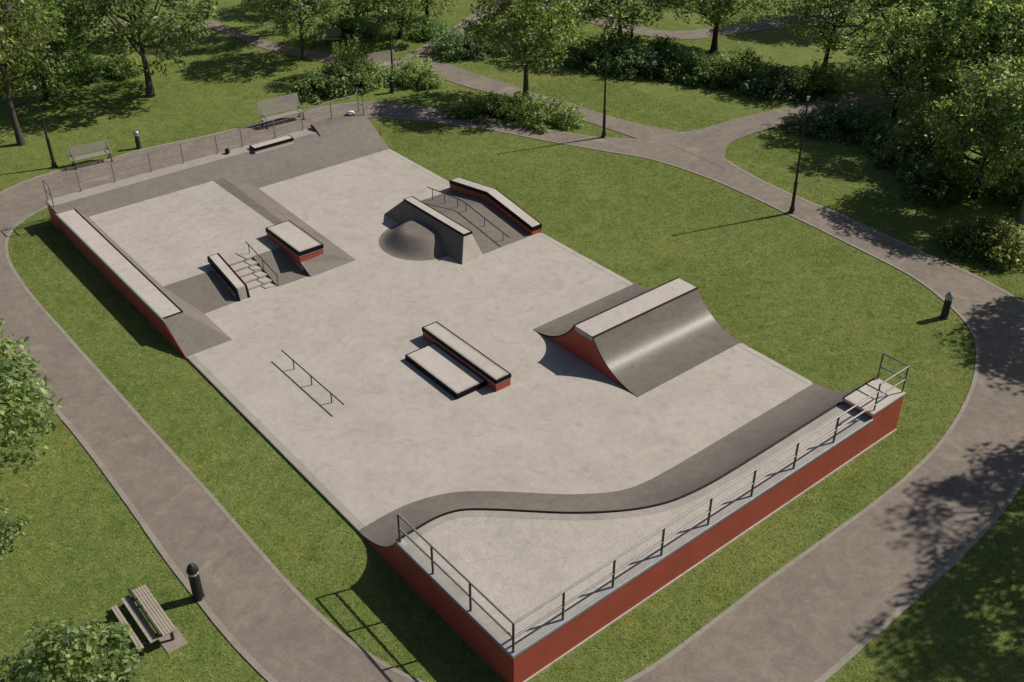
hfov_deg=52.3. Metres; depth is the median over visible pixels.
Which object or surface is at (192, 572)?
bollard
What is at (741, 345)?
floor kerb
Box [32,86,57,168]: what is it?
street lamp
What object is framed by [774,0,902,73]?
broadleaf tree
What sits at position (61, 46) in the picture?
dense tree
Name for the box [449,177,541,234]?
kinked ledge
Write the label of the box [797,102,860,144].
shrub
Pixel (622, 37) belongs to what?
shrub
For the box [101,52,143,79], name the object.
shrub
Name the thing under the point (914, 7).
dense tree
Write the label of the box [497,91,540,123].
shrub
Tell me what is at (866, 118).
shrub
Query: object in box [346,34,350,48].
bollard
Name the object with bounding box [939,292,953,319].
bollard
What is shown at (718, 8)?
broadleaf tree
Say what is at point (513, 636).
guard railing
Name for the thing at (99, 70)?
shrub
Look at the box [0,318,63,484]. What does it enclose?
tree
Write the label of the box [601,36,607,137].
street lamp
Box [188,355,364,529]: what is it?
floor edge strip
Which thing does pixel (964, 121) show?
dense tree
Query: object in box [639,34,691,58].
shrub
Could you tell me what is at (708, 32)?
background path
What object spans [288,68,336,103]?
shrub
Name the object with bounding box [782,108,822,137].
shrub
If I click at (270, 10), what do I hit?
broadleaf tree
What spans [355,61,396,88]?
shrub
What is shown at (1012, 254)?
shrub
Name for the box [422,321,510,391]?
grind ledge
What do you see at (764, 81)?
shrub
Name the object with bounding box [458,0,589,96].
broadleaf tree
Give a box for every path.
[0,103,1023,681]
[192,19,676,146]
[404,0,513,65]
[533,4,871,38]
[644,78,969,167]
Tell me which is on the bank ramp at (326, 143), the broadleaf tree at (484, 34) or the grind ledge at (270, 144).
the grind ledge at (270, 144)
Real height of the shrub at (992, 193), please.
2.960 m
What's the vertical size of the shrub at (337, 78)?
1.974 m
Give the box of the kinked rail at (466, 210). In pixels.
[427,187,509,237]
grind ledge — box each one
[249,135,293,153]
[405,343,486,398]
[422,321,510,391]
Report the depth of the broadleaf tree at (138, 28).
59.19 m
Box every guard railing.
[42,94,363,205]
[397,353,909,652]
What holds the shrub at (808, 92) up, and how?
on the lawn at (788, 48)
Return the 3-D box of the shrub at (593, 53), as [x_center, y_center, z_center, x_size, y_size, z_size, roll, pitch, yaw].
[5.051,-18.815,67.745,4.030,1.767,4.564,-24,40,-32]
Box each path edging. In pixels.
[0,102,1023,681]
[5,117,979,681]
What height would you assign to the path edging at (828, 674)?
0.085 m
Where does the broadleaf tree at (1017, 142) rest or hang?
on the lawn at (788, 48)
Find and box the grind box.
[265,220,323,265]
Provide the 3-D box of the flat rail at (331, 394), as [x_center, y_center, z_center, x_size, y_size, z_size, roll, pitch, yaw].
[-7.273,1.445,37.969,0.058,0.433,4.400,-24,40,-32]
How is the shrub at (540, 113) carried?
on the lawn at (788, 48)
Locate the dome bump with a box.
[379,219,447,260]
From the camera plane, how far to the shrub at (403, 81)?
64.36 m
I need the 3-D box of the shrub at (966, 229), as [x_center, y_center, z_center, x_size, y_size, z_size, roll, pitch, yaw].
[20.576,-4.831,46.511,3.318,1.850,3.116,19,38,26]
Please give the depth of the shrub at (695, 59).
64.74 m
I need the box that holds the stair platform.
[89,178,354,313]
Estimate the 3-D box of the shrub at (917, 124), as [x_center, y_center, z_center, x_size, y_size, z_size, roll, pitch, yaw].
[21.273,-10.558,53.789,4.534,3.534,5.172,-15,36,-21]
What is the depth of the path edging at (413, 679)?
34.29 m
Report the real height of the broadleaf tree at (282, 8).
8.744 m
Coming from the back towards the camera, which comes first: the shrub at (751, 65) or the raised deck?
the shrub at (751, 65)
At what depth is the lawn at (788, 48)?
42.32 m
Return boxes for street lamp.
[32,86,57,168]
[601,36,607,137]
[788,96,809,213]
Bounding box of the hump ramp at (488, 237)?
[421,190,531,253]
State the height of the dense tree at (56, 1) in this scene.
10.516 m
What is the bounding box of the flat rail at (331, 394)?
[281,350,343,404]
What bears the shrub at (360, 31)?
on the lawn at (788, 48)
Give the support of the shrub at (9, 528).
on the lawn at (788, 48)
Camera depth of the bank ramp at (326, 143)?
52.75 m
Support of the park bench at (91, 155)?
on the path at (822, 609)
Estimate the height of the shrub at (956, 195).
2.175 m
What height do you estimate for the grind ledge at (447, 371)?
0.200 m
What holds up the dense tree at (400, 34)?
on the lawn at (788, 48)
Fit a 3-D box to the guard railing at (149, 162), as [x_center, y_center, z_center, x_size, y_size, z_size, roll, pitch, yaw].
[-14.712,-9.812,52.339,17.030,1.187,0.840,-24,40,-32]
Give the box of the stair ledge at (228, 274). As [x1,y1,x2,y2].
[207,253,249,300]
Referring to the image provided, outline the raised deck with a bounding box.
[358,377,905,681]
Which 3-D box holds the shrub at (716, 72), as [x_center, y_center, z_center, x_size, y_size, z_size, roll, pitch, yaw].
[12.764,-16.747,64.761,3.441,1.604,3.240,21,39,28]
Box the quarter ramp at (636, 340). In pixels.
[533,277,740,396]
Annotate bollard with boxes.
[133,130,141,148]
[186,563,204,602]
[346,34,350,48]
[389,76,394,93]
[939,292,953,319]
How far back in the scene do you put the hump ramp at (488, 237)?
48.49 m
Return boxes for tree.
[0,0,67,145]
[0,0,91,100]
[0,0,95,71]
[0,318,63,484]
[0,614,148,681]
[50,0,222,96]
[98,0,170,45]
[241,0,349,59]
[265,0,288,33]
[341,0,431,39]
[349,0,422,69]
[408,0,458,18]
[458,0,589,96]
[529,0,599,24]
[559,0,680,43]
[657,0,787,53]
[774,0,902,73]
[819,0,876,22]
[840,1,968,122]
[858,0,957,79]
[892,0,1023,117]
[922,52,1023,198]
[929,0,1023,141]
[981,61,1023,222]
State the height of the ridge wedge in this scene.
1.099 m
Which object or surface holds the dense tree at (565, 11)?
on the lawn at (788, 48)
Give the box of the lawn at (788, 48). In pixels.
[0,0,1023,681]
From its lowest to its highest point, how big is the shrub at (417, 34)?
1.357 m
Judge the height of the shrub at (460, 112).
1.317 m
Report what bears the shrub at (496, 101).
on the lawn at (788, 48)
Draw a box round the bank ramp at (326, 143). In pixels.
[46,110,389,243]
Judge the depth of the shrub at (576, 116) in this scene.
58.85 m
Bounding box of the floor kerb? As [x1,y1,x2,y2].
[386,149,811,383]
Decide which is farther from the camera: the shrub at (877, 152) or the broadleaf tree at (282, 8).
the broadleaf tree at (282, 8)
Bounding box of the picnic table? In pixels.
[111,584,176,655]
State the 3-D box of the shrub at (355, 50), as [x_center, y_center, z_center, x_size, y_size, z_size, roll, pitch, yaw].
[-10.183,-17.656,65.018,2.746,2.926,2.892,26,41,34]
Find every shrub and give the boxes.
[0,498,30,559]
[58,53,122,83]
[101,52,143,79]
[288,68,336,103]
[309,60,364,100]
[314,9,375,43]
[324,56,385,93]
[325,35,370,75]
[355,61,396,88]
[388,53,434,89]
[409,16,451,42]
[413,68,445,88]
[424,24,483,61]
[441,93,487,119]
[458,32,505,61]
[463,91,527,124]
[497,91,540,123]
[512,92,570,133]
[546,99,586,129]
[559,34,615,73]
[582,26,645,68]
[587,43,651,78]
[607,43,671,80]
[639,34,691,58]
[641,46,693,82]
[663,48,730,88]
[688,58,742,89]
[714,47,774,95]
[745,63,804,103]
[765,65,830,100]
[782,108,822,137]
[790,59,852,102]
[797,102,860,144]
[818,100,901,142]
[851,118,909,153]
[861,124,928,172]
[873,128,971,187]
[879,101,963,180]
[899,152,974,210]
[932,212,1007,261]
[961,212,1023,272]
[982,160,1023,211]
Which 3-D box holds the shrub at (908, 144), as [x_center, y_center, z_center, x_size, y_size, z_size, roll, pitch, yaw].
[21.242,-9.505,53.090,4.486,2.467,4.670,-6,34,-8]
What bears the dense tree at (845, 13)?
on the lawn at (788, 48)
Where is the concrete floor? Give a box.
[187,150,843,547]
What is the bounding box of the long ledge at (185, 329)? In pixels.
[55,209,231,358]
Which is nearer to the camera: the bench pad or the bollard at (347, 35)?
the bench pad
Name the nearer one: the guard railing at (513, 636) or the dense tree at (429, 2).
the guard railing at (513, 636)
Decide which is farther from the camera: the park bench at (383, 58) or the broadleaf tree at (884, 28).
the park bench at (383, 58)
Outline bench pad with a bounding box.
[159,627,187,653]
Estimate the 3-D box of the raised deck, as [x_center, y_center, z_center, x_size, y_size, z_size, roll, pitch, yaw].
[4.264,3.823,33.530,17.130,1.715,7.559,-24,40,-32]
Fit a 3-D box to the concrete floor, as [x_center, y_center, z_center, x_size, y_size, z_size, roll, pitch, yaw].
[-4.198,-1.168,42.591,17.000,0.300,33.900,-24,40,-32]
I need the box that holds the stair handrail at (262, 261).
[245,241,278,285]
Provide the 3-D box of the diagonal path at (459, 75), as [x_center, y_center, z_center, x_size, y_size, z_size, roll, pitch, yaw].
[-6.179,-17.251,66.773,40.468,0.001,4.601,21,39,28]
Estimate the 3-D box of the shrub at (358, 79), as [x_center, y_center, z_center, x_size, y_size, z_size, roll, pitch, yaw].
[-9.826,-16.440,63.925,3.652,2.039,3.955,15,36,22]
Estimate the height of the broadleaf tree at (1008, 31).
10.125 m
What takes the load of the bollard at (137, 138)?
on the lawn at (788, 48)
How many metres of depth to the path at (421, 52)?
70.77 m
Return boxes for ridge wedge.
[385,196,482,264]
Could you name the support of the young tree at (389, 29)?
on the lawn at (788, 48)
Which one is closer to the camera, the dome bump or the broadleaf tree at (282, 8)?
the dome bump
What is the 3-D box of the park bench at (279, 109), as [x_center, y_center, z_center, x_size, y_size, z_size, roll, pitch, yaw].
[-13.070,-13.046,59.183,2.550,1.363,0.855,-23,40,-31]
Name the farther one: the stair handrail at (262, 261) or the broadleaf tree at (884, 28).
the broadleaf tree at (884, 28)
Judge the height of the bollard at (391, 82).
1.064 m
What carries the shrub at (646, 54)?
on the lawn at (788, 48)
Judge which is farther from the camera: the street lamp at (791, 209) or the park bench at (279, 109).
the park bench at (279, 109)
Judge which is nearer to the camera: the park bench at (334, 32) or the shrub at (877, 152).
the shrub at (877, 152)
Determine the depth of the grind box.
45.40 m
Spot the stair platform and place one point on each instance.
(170, 242)
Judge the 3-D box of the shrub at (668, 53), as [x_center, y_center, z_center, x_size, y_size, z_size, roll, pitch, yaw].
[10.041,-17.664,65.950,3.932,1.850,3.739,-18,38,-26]
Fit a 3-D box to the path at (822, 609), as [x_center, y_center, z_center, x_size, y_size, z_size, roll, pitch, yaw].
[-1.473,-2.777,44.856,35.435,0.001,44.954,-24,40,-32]
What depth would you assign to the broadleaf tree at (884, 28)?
55.99 m
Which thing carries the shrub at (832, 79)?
on the lawn at (788, 48)
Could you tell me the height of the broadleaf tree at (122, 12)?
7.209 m
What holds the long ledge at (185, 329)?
on the concrete floor
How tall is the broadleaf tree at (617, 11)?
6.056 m
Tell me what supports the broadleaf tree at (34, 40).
on the lawn at (788, 48)
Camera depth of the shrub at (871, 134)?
56.23 m
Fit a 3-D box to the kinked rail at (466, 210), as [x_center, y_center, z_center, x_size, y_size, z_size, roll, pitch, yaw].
[-2.116,-6.066,48.832,0.052,0.890,6.306,-24,40,-32]
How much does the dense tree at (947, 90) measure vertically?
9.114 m
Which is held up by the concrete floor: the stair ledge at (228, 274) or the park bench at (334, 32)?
the stair ledge at (228, 274)
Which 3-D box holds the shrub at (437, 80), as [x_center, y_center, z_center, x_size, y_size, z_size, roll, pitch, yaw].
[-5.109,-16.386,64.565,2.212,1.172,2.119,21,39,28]
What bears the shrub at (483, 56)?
on the lawn at (788, 48)
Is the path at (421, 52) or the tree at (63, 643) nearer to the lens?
the tree at (63, 643)
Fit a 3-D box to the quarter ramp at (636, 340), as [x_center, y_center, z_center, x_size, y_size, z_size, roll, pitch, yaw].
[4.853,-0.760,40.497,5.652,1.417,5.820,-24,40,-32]
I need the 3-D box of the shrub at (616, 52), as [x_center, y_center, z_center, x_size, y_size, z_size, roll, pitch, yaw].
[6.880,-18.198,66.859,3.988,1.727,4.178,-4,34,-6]
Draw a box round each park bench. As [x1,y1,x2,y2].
[66,140,112,169]
[256,93,304,128]
[311,29,340,47]
[364,49,398,67]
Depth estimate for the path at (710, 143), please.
58.75 m

